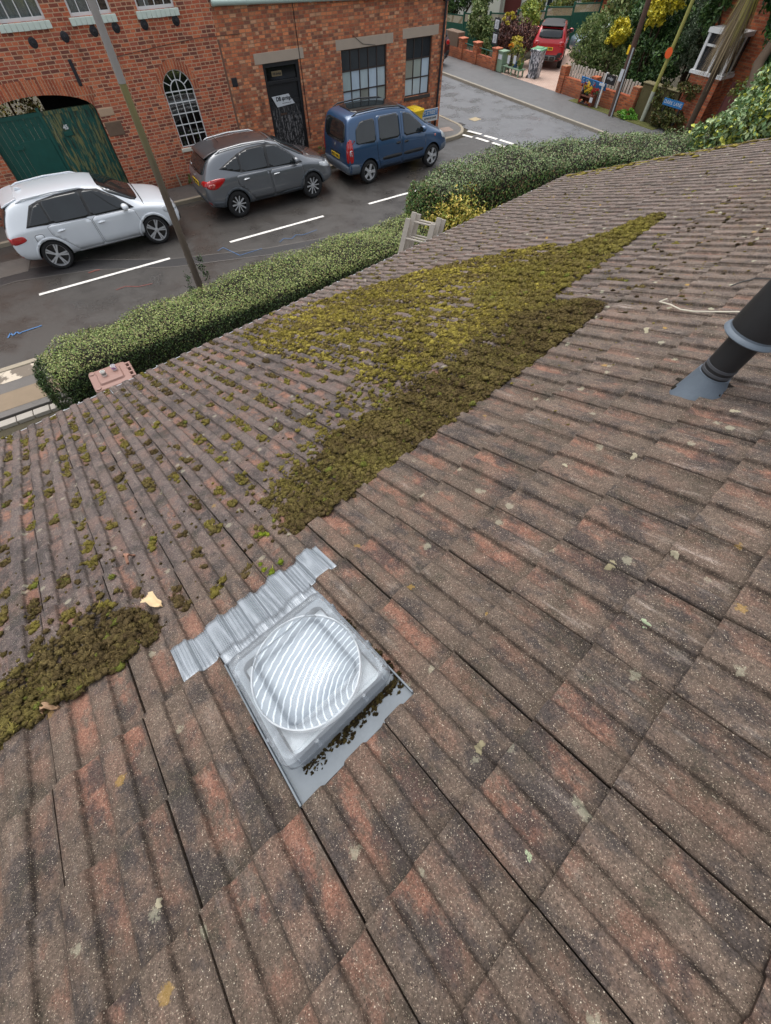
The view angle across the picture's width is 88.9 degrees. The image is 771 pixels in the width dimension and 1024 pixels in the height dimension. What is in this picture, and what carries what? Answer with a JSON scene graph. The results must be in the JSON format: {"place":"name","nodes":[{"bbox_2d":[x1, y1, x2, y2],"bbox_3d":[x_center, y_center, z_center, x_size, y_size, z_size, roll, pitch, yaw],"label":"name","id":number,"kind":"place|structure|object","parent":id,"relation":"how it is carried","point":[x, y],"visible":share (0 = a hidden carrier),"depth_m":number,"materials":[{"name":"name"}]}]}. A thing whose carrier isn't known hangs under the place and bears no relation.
{"place":"outdoors","nodes":[
{"label":"outdoors","id":0,"kind":"place"},
{"bbox_2d":[0,363,67,420],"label":"pavement","id":1,"kind":"structure","parent":0,"point":[15,385],"depth_m":8.20,"materials":[{"name":"concrete"}]},
{"bbox_2d":[0,361,47,384],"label":"pavement strip","id":2,"kind":"object","parent":1,"relation":"on","point":[16,373],"depth_m":8.62,"materials":[{"name":"concrete"}]},
{"bbox_2d":[0,378,59,411],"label":"pavement strip","id":3,"kind":"object","parent":1,"relation":"on","point":[20,396],"depth_m":8.24,"materials":[{"name":"brown concrete"}]},
{"bbox_2d":[0,116,460,241],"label":"pavement","id":4,"kind":"structure","parent":0,"point":[182,192],"depth_m":13.58,"materials":[{"name":"concrete"}]},
{"bbox_2d":[0,0,449,226],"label":"brick building","id":5,"kind":"structure","parent":4,"relation":"on","point":[206,68],"depth_m":12.18,"materials":[{"name":"red brick"}]},
{"bbox_2d":[0,0,44,23],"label":"window","id":6,"kind":"structure","parent":5,"relation":"in","point":[11,11],"depth_m":9.81,"materials":[{"name":"white glass"}]},
{"bbox_2d":[64,0,110,16],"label":"window","id":7,"kind":"structure","parent":5,"relation":"in","point":[75,7],"depth_m":10.25,"materials":[{"name":"white glass"}]},
{"bbox_2d":[134,0,173,9],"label":"window","id":8,"kind":"structure","parent":5,"relation":"in","point":[140,4],"depth_m":10.80,"materials":[{"name":"white glass"}]},
{"bbox_2d":[163,69,207,147],"bbox_3d":[-6.405,-12.834,12.503,0.910,1.728,0.105,-28,62,-16],"label":"arched window","id":9,"kind":"structure","parent":5,"relation":"in","point":[179,92],"depth_m":12.48,"materials":[{"name":"white glass"}]},
{"bbox_2d":[268,81,305,145],"bbox_3d":[-3.488,-13.994,14.135,1.090,2.000,0.075,-28,62,-16],"label":"door","id":10,"kind":"structure","parent":5,"relation":"in","point":[288,121],"depth_m":13.96,"materials":[{"name":"black paint"}]},
{"bbox_2d":[272,93,293,106],"bbox_3d":[-3.531,-14.236,13.583,0.810,0.285,0.019,-28,62,-16],"label":"sign board","id":11,"kind":"object","parent":10,"relation":"attached to","point":[282,100],"visible":1,"depth_m":13.57,"materials":[{"name":"white paint"}]},
{"bbox_2d":[341,44,385,102],"bbox_3d":[-0.787,-15.836,14.362,1.860,1.540,0.056,-28,62,-16],"label":"window","id":12,"kind":"structure","parent":5,"relation":"in","point":[364,68],"depth_m":14.22,"materials":[{"name":"glass"}]},
{"bbox_2d":[405,36,430,96],"bbox_3d":[1.195,-16.943,14.954,1.150,1.490,0.056,-28,62,-16],"label":"window","id":13,"kind":"structure","parent":5,"relation":"in","point":[417,49],"depth_m":14.93,"materials":[{"name":"glass"}]},
{"bbox_2d":[422,107,437,122],"bbox_3d":[1.568,-16.039,16.211,1.360,0.800,0.074,-28,62,-16],"label":"street sign","id":14,"kind":"object","parent":4,"relation":"on","point":[430,115],"visible":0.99,"depth_m":16.09,"materials":[{"name":"blue metal"}]},
{"bbox_2d":[439,127,452,131],"bbox_3d":[2.539,-16.306,16.739,0.625,0.001,0.510,-20,60,-12],"label":"manhole cover","id":15,"kind":"object","parent":4,"relation":"on","point":[444,129],"visible":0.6,"depth_m":16.74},
{"bbox_2d":[0,134,500,368],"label":"road","id":16,"kind":"structure","parent":0,"point":[340,202],"depth_m":11.58,"materials":[{"name":"grey asphalt"}]},
{"bbox_2d":[0,258,30,277],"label":"road patch","id":17,"kind":"object","parent":16,"relation":"on","point":[14,267],"visible":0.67,"depth_m":11.04,"materials":[{"name":"grey asphalt"}]},
{"bbox_2d":[7,325,41,337],"bbox_3d":[-8.736,-4.383,9.502,0.767,0.001,0.183,-28,62,-16],"label":"spray mark","id":18,"kind":"object","parent":16,"relation":"on","point":[21,332],"visible":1,"depth_m":9.47,"materials":[{"name":"blue paint"}]},
{"bbox_2d":[0,171,180,268],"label":"parked car","id":19,"kind":"object","parent":16,"relation":"on","point":[54,219],"visible":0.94,"depth_m":10.50,"materials":[{"name":"white paint"}]},
{"bbox_2d":[39,258,169,295],"bbox_3d":[-7.656,-6.509,10.813,3.450,0.001,0.115,-29,63,-16],"label":"line","id":20,"kind":"object","parent":16,"relation":"on","point":[75,284],"visible":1,"depth_m":10.76,"materials":[{"name":"paint"}]},
{"bbox_2d":[0,226,381,285],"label":"road patch","id":21,"kind":"object","parent":16,"relation":"on","point":[50,270],"visible":0.68,"depth_m":11.16,"materials":[{"name":"grey asphalt"}]},
{"bbox_2d":[1,225,383,285],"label":"patch seal","id":22,"kind":"object","parent":16,"relation":"on","point":[176,258],"visible":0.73,"depth_m":11.27,"materials":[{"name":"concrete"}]},
{"bbox_2d":[189,129,330,216],"bbox_3d":[-4.013,-11.219,12.656,4.379,1.812,2.136,-29,63,-17],"label":"parked car","id":23,"kind":"object","parent":16,"relation":"on","point":[237,172],"visible":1,"depth_m":12.07,"materials":[{"name":"grey paint"}]},
{"bbox_2d":[229,215,323,242],"bbox_3d":[-3.337,-8.836,12.242,3.170,0.001,0.118,-29,63,-16],"label":"line","id":24,"kind":"object","parent":16,"relation":"on","point":[275,229],"visible":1,"depth_m":12.21,"materials":[{"name":"paint"}]},
{"bbox_2d":[324,96,445,182],"bbox_3d":[0.077,-13.499,14.042,4.394,1.834,2.139,-30,63,-17],"label":"parked car","id":25,"kind":"object","parent":16,"relation":"on","point":[365,138],"visible":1,"depth_m":13.33,"materials":[{"name":"blue paint"}]},
{"bbox_2d":[368,192,407,203],"bbox_3d":[0.742,-11.033,13.590,3.100,0.001,0.115,-29,63,-16],"label":"line","id":26,"kind":"object","parent":16,"relation":"on","point":[388,198],"visible":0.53,"depth_m":13.37,"materials":[{"name":"paint"}]},
{"bbox_2d":[0,1,704,438],"bbox_3d":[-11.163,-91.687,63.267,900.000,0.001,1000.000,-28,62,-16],"label":"ground","id":27,"kind":"structure","parent":0,"point":[52,413],"depth_m":18.15,"materials":[{"name":"grey concrete"}]},
{"bbox_2d":[0,96,49,137],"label":"yard shrub","id":28,"kind":"object","parent":27,"relation":"on","point":[30,103],"visible":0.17,"depth_m":12.16,"materials":[{"name":"green plant"}]},
{"bbox_2d":[0,353,50,372],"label":"kerb","id":29,"kind":"structure","parent":27,"relation":"on","point":[16,365],"depth_m":8.75,"materials":[{"name":"concrete"}]},
{"bbox_2d":[0,397,72,430],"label":"edging blocks","id":30,"kind":"structure","parent":27,"relation":"on","point":[26,416],"depth_m":7.96,"materials":[{"name":"concrete"}]},
{"bbox_2d":[89,361,136,392],"bbox_3d":[-4.947,-2.214,7.542,0.730,1.084,0.600,-31,63,-18],"label":"wheelie bin","id":31,"kind":"object","parent":27,"relation":"on","point":[118,376],"visible":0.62,"depth_m":7.06,"materials":[{"name":"pink plastic"}]},
{"bbox_2d":[99,370,106,376],"bbox_3d":[-5.043,-2.483,7.015,0.084,0.092,0.108,-33,64,-19],"label":"mug","id":32,"kind":"object","parent":31,"relation":"on","point":[103,373],"visible":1,"depth_m":7.00,"materials":[{"name":"ceramic"}]},
{"bbox_2d":[110,364,116,370],"bbox_3d":[-4.900,-2.612,7.095,0.108,0.092,0.084,-1,58,-1],"label":"mug","id":33,"kind":"object","parent":31,"relation":"on","point":[113,367],"visible":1,"depth_m":7.08,"materials":[{"name":"ceramic"}]},
{"bbox_2d":[87,0,209,295],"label":"utility pole","id":34,"kind":"object","parent":27,"relation":"on","point":[101,27],"visible":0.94,"depth_m":7.11,"materials":[{"name":"brown wood"}]},
{"bbox_2d":[0,114,463,247],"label":"kerb","id":35,"kind":"structure","parent":27,"relation":"on","point":[199,197],"depth_m":13.26,"materials":[{"name":"concrete"}]},
{"bbox_2d":[31,210,446,410],"bbox_3d":[-2.705,-4.835,8.933,9.776,1.436,1.718,-31,63,-17],"label":"hedge","id":36,"kind":"object","parent":27,"relation":"on","point":[147,339],"visible":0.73,"depth_m":8.09,"materials":[{"name":"green plant"}]},
{"bbox_2d":[0,138,770,1023],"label":"roof","id":37,"kind":"structure","parent":27,"relation":"on","point":[542,794],"depth_m":1.20,"materials":[{"name":"tile"}]},
{"bbox_2d":[123,553,135,564],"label":"dead leaf","id":38,"kind":"object","parent":37,"relation":"on","point":[126,556],"visible":1,"depth_m":2.01,"materials":[{"name":"brown plant"}]},
{"bbox_2d":[140,591,162,606],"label":"dead leaf","id":39,"kind":"object","parent":37,"relation":"on","point":[150,599],"visible":1,"depth_m":1.73,"materials":[{"name":"beige plant"}]},
{"bbox_2d":[170,546,413,807],"bbox_3d":[-0.328,0.496,1.371,0.699,0.363,0.768,-38,65,-21],"label":"roof light","id":40,"kind":"object","parent":37,"relation":"on","point":[310,676],"visible":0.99,"depth_m":1.30,"materials":[{"name":"plastic"}]},
{"bbox_2d":[0,137,770,775],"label":"moss","id":41,"kind":"object","parent":37,"relation":"on","point":[114,641],"visible":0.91,"depth_m":2.76,"materials":[{"name":"green plant"}]},
{"bbox_2d":[40,702,60,713],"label":"dead leaf","id":42,"kind":"object","parent":41,"relation":"on","point":[46,705],"visible":1,"depth_m":1.45,"materials":[{"name":"beige plant"}]},
{"bbox_2d":[659,298,739,312],"bbox_3d":[1.992,-1.264,2.434,0.136,0.229,0.589,-25,62,-15],"label":"cable","id":43,"kind":"object","parent":37,"relation":"on","point":[698,311],"visible":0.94,"depth_m":2.44,"materials":[{"name":"white plastic"}]},
{"bbox_2d":[669,279,770,400],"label":"flue pipe","id":44,"kind":"object","parent":37,"relation":"on","point":[747,328],"visible":0.97,"depth_m":1.72,"materials":[{"name":"black plastic"}]},
{"bbox_2d":[730,278,770,286],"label":"cable","id":45,"kind":"object","parent":37,"relation":"on","point":[748,280],"visible":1,"depth_m":2.56,"materials":[{"name":"grey plastic"}]},
{"bbox_2d":[407,105,424,118],"bbox_3d":[1.132,-15.507,15.741,0.560,1.044,0.630,-34,64,-19],"label":"bin","id":46,"kind":"object","parent":27,"relation":"on","point":[417,110],"visible":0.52,"depth_m":15.26,"materials":[{"name":"yellow plastic"}]},
{"bbox_2d":[398,218,435,253],"bbox_3d":[0.372,-4.673,8.289,1.032,2.386,0.559,-28,62,-16],"label":"ladder","id":47,"kind":"object","parent":27,"relation":"on","point":[404,238],"visible":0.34,"depth_m":7.57,"materials":[{"name":"grey wood"}]},
{"bbox_2d":[404,212,441,250],"bbox_3d":[0.478,-4.750,8.294,1.053,2.457,0.559,-28,62,-16],"label":"ladder","id":48,"kind":"object","parent":27,"relation":"on","point":[413,222],"visible":0.29,"depth_m":7.49,"materials":[{"name":"grey wood"}]},
{"bbox_2d":[409,213,445,247],"bbox_3d":[0.570,-4.786,8.345,1.039,2.410,0.559,-28,62,-16],"label":"ladder","id":49,"kind":"object","parent":27,"relation":"on","point":[416,225],"visible":0.16,"depth_m":7.54,"materials":[{"name":"grey wood"}]},
{"bbox_2d":[423,181,501,232],"bbox_3d":[2.318,-7.109,9.976,3.311,2.067,1.558,-13,59,-8],"label":"shrub","id":50,"kind":"object","parent":27,"relation":"on","point":[468,210],"visible":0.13,"depth_m":9.34,"materials":[{"name":"yellow plant"}]},
{"bbox_2d":[447,0,497,22],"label":"garden tree","id":51,"kind":"object","parent":27,"relation":"on","point":[453,7],"visible":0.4,"depth_m":24.52,"materials":[{"name":"green plant"}]},
{"bbox_2d":[446,28,502,71],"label":"garden wall","id":52,"kind":"structure","parent":27,"relation":"on","point":[458,49],"depth_m":22.41,"materials":[{"name":"brick"}]},
{"bbox_2d":[491,17,500,46],"bbox_3d":[5.870,-25.186,21.192,0.091,1.900,0.430,-28,62,-16],"label":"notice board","id":53,"kind":"object","parent":27,"relation":"on","point":[497,22],"visible":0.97,"depth_m":20.75,"materials":[{"name":"grey"}]},
{"bbox_2d":[502,11,522,50],"bbox_3d":[6.847,-25.670,21.443,0.780,2.011,2.410,-13,59,-8],"label":"yellow flowering shrub","id":54,"kind":"object","parent":27,"relation":"on","point":[517,37],"visible":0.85,"depth_m":20.98,"materials":[{"name":"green plant"}]},
{"bbox_2d":[495,10,538,64],"bbox_3d":[7.232,-26.201,21.785,1.862,2.021,3.414,-28,62,-16],"label":"acer shrub","id":55,"kind":"object","parent":27,"relation":"on","point":[525,30],"visible":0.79,"depth_m":21.32,"materials":[{"name":"purple plant"}]},
{"bbox_2d":[448,0,588,21],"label":"white house","id":56,"kind":"structure","parent":27,"relation":"on","point":[501,6],"depth_m":27.17,"materials":[{"name":"tile"}]},
{"bbox_2d":[503,0,521,21],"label":"door","id":57,"kind":"structure","parent":56,"relation":"in","point":[510,5],"depth_m":27.05,"materials":[{"name":"red wood"}]},
{"bbox_2d":[541,0,552,10],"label":"window","id":58,"kind":"structure","parent":56,"relation":"in","point":[549,1],"depth_m":26.15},
{"bbox_2d":[446,0,602,49],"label":"garden fence","id":59,"kind":"object","parent":27,"relation":"on","point":[573,18],"visible":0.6,"depth_m":23.70,"materials":[{"name":"green paint"}]},
{"bbox_2d":[517,0,541,55],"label":"shrub","id":60,"kind":"object","parent":27,"relation":"on","point":[532,13],"visible":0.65,"depth_m":22.46,"materials":[{"name":"green plant"}]},
{"bbox_2d":[518,0,593,17],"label":"hedge","id":61,"kind":"object","parent":27,"relation":"on","point":[561,3],"visible":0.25,"depth_m":24.11,"materials":[{"name":"green plant"}]},
{"bbox_2d":[402,126,745,229],"bbox_3d":[5.146,-8.882,10.867,9.825,2.382,3.188,-8,59,-5],"label":"hedge","id":62,"kind":"object","parent":27,"relation":"on","point":[506,173],"visible":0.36,"depth_m":10.09,"materials":[{"name":"green plant"}]},
{"bbox_2d":[569,17,613,58],"bbox_3d":[12.947,-27.506,22.782,4.077,1.613,2.096,-2,58,-1],"label":"parked car","id":63,"kind":"object","parent":27,"relation":"on","point":[572,41],"visible":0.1,"depth_m":22.81,"materials":[{"name":"silver paint"}]},
{"bbox_2d":[555,64,642,114],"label":"garden wall","id":64,"kind":"structure","parent":27,"relation":"on","point":[567,85],"depth_m":18.17,"materials":[{"name":"brick"}]},
{"bbox_2d":[569,63,640,94],"bbox_3d":[9.986,-19.867,18.219,0.060,0.780,4.120,-28,62,-16],"label":"picket fence","id":65,"kind":"object","parent":64,"relation":"on","point":[596,73],"visible":0.37,"depth_m":18.12,"materials":[{"name":"white wood"}]},
{"bbox_2d":[592,0,609,16],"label":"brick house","id":66,"kind":"structure","parent":27,"relation":"on","point":[604,2],"depth_m":23.41,"materials":[{"name":"red brick"}]},
{"bbox_2d":[566,6,648,91],"bbox_3d":[10.638,-21.558,18.560,3.184,2.923,4.567,-28,62,-16],"label":"shrub","id":67,"kind":"object","parent":27,"relation":"on","point":[593,47],"visible":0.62,"depth_m":17.96,"materials":[{"name":"green plant"}]},
{"bbox_2d":[601,15,632,81],"bbox_3d":[10.193,-20.495,17.879,0.886,2.630,1.188,-28,62,-16],"label":"golden shrub","id":68,"kind":"object","parent":27,"relation":"on","point":[620,31],"visible":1,"depth_m":17.05,"materials":[{"name":"yellow plant"}]},
{"bbox_2d":[608,0,651,116],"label":"utility pole","id":69,"kind":"object","parent":27,"relation":"on","point":[625,69],"visible":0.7,"depth_m":16.18,"materials":[{"name":"brown wood"}]},
{"bbox_2d":[600,0,701,77],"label":"garden tree","id":70,"kind":"object","parent":27,"relation":"on","point":[615,6],"visible":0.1,"depth_m":19.40,"materials":[{"name":"green plant"}]},
{"bbox_2d":[634,80,682,126],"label":"old wall","id":71,"kind":"structure","parent":27,"relation":"on","point":[645,93],"depth_m":16.81,"materials":[{"name":"stone"}]},
{"bbox_2d":[634,0,686,80],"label":"golden shrub","id":72,"kind":"object","parent":27,"relation":"on","point":[658,10],"visible":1,"depth_m":15.79,"materials":[{"name":"yellow plant"}]},
{"bbox_2d":[617,0,714,92],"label":"shrub","id":73,"kind":"object","parent":27,"relation":"on","point":[659,47],"visible":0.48,"depth_m":16.67,"materials":[{"name":"green plant"}]},
{"bbox_2d":[640,0,694,120],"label":"lamp post","id":74,"kind":"object","parent":27,"relation":"on","point":[668,52],"visible":0.94,"depth_m":15.66,"materials":[{"name":"metal"}]},
{"bbox_2d":[655,97,683,131],"bbox_3d":[11.756,-16.474,16.364,0.074,0.980,0.900,-28,62,-16],"label":"street sign","id":75,"kind":"object","parent":27,"relation":"on","point":[678,105],"visible":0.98,"depth_m":16.04,"materials":[{"name":"blue metal"}]},
{"bbox_2d":[649,79,701,132],"bbox_3d":[11.830,-16.795,16.263,0.927,1.532,2.109,-28,62,-16],"label":"ivy shrub","id":76,"kind":"object","parent":27,"relation":"on","point":[664,118],"visible":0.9,"depth_m":16.25,"materials":[{"name":"green plant"}]},
{"bbox_2d":[668,0,715,86],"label":"silver conifer","id":77,"kind":"object","parent":27,"relation":"on","point":[686,34],"visible":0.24,"depth_m":15.98,"materials":[{"name":"green plant"}]},
{"bbox_2d":[695,0,733,40],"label":"garden tree","id":78,"kind":"object","parent":27,"relation":"on","point":[716,6],"visible":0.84,"depth_m":14.59,"materials":[{"name":"green plant"}]},
{"bbox_2d":[683,0,758,136],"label":"palm","id":79,"kind":"object","parent":27,"relation":"on","point":[739,18],"visible":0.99,"depth_m":13.34,"materials":[{"name":"plant"}]},
{"bbox_2d":[673,0,769,135],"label":"bay house","id":80,"kind":"structure","parent":27,"relation":"on","point":[751,48],"depth_m":14.85,"materials":[{"name":"brick"}]},
{"bbox_2d":[689,24,755,79],"bbox_3d":[12.641,-17.285,14.772,0.830,1.140,1.370,-28,62,-16],"label":"bay window","id":81,"kind":"structure","parent":80,"relation":"in","point":[713,31],"depth_m":14.74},
{"bbox_2d":[716,82,737,115],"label":"gate wall","id":82,"kind":"structure","parent":27,"relation":"on","point":[725,104],"depth_m":14.75,"materials":[{"name":"red brick"}]},
{"bbox_2d":[686,62,770,151],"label":"corner shrub","id":83,"kind":"object","parent":27,"relation":"on","point":[735,122],"visible":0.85,"depth_m":9.41,"materials":[{"name":"green plant"}]},
{"bbox_2d":[727,39,770,114],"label":"tree stump","id":84,"kind":"object","parent":27,"relation":"on","point":[761,59],"visible":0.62,"depth_m":12.64,"materials":[{"name":"brown wood"}]},
{"bbox_2d":[752,0,770,92],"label":"bay tree","id":85,"kind":"object","parent":27,"relation":"on","point":[767,7],"visible":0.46,"depth_m":12.82,"materials":[{"name":"green plant"}]},
{"bbox_2d":[439,75,609,146],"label":"side road","id":86,"kind":"structure","parent":0,"point":[502,118],"depth_m":17.76,"materials":[{"name":"grey asphalt"}]},
{"bbox_2d":[443,30,449,61],"bbox_3d":[1.786,-26.862,22.395,2.096,1.613,4.077,-30,63,-17],"label":"parked car","id":87,"kind":"object","parent":86,"relation":"on","point":[447,47],"visible":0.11,"depth_m":21.71,"materials":[{"name":"red paint"}]},
{"bbox_2d":[442,71,614,137],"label":"kerb","id":88,"kind":"structure","parent":86,"relation":"on","point":[560,117],"depth_m":18.59,"materials":[{"name":"grey concrete"}]},
{"bbox_2d":[502,49,614,90],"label":"driveway","id":89,"kind":"structure","parent":0,"point":[548,77],"depth_m":21.41,"materials":[{"name":"beige concrete"}]},
{"bbox_2d":[496,49,509,71],"bbox_3d":[6.349,-24.522,21.346,0.460,0.760,0.460,-28,62,-16],"label":"cabinet","id":90,"kind":"object","parent":89,"relation":"on","point":[502,58],"visible":0.96,"depth_m":21.21,"materials":[{"name":"green metal"}]},
{"bbox_2d":[503,64,524,77],"bbox_3d":[6.896,-23.764,21.161,0.430,0.280,1.300,-28,62,-16],"label":"plant bench","id":91,"kind":"object","parent":89,"relation":"on","point":[515,69],"visible":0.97,"depth_m":21.03,"materials":[{"name":"green paint"}]},
{"bbox_2d":[507,42,515,65],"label":"potted plant","id":92,"kind":"object","parent":91,"relation":"on","point":[512,48],"visible":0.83,"depth_m":20.77,"materials":[{"name":"orange plant"}]},
{"bbox_2d":[512,45,520,67],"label":"potted plant","id":93,"kind":"object","parent":91,"relation":"on","point":[514,54],"visible":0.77,"depth_m":20.67,"materials":[{"name":"green plant"}]},
{"bbox_2d":[517,47,525,68],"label":"potted plant","id":94,"kind":"object","parent":91,"relation":"on","point":[521,53],"visible":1,"depth_m":20.56,"materials":[{"name":"green plant"}]},
{"bbox_2d":[526,46,547,79],"bbox_3d":[7.888,-23.516,20.605,0.640,1.144,0.770,33,64,19],"label":"wheelie bin","id":95,"kind":"object","parent":89,"relation":"on","point":[538,53],"visible":0.95,"depth_m":20.40,"materials":[{"name":"grey plastic"}]},
{"bbox_2d":[529,18,573,67],"bbox_3d":[9.340,-26.561,22.097,2.096,1.613,4.080,15,60,9],"label":"parked car","id":96,"kind":"object","parent":89,"relation":"on","point":[552,34],"visible":0.83,"depth_m":20.94,"materials":[{"name":"red paint"}]},
{"bbox_2d":[443,56,677,137],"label":"pavement","id":97,"kind":"structure","parent":0,"point":[544,98],"depth_m":19.20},
{"bbox_2d":[568,99,660,129],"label":"verge","id":98,"kind":"structure","parent":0,"point":[636,122],"depth_m":17.38,"materials":[{"name":"green plant"}]},
{"bbox_2d":[577,76,606,106],"bbox_3d":[9.446,-19.411,18.162,0.400,0.801,1.450,-28,62,-16],"label":"flower stall","id":99,"kind":"object","parent":98,"relation":"on","point":[584,97],"visible":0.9,"depth_m":18.14,"materials":[{"name":"blue wood"}]},
{"bbox_2d":[581,82,586,93],"bbox_3d":[9.219,-19.640,18.219,0.348,0.490,0.263,-37,65,-20],"label":"flower bunch","id":100,"kind":"object","parent":99,"relation":"in","point":[583,85],"visible":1,"depth_m":18.14,"materials":[{"name":"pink plant"}]},
{"bbox_2d":[579,99,590,104],"bbox_3d":[9.342,-19.201,18.376,0.247,0.148,0.754,-28,62,-16],"label":"flower bunch","id":101,"kind":"object","parent":99,"relation":"in","point":[585,102],"visible":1,"depth_m":18.37,"materials":[{"name":"plant"}]},
{"bbox_2d":[584,81,592,95],"bbox_3d":[9.314,-19.494,18.054,0.263,0.471,0.575,-10,59,-6],"label":"flower bunch","id":102,"kind":"object","parent":99,"relation":"in","point":[587,91],"visible":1,"depth_m":18.05,"materials":[{"name":"yellow plant"}]},
{"bbox_2d":[591,83,598,96],"bbox_3d":[9.532,-19.208,17.890,0.326,0.451,0.384,-28,62,-16],"label":"flower bunch","id":103,"kind":"object","parent":99,"relation":"in","point":[595,93],"visible":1,"depth_m":17.89,"materials":[{"name":"red plant"}]},
{"bbox_2d":[595,72,616,107],"bbox_3d":[9.866,-18.907,17.693,0.090,1.170,0.760,-28,62,-16],"label":"estate agent board","id":104,"kind":"object","parent":98,"relation":"on","point":[609,79],"visible":1,"depth_m":17.37,"materials":[{"name":"black paint"}]},
{"bbox_2d":[617,107,637,119],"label":"verge weeds","id":105,"kind":"object","parent":98,"relation":"on","point":[631,116],"visible":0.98,"depth_m":17.30,"materials":[{"name":"green plant"}]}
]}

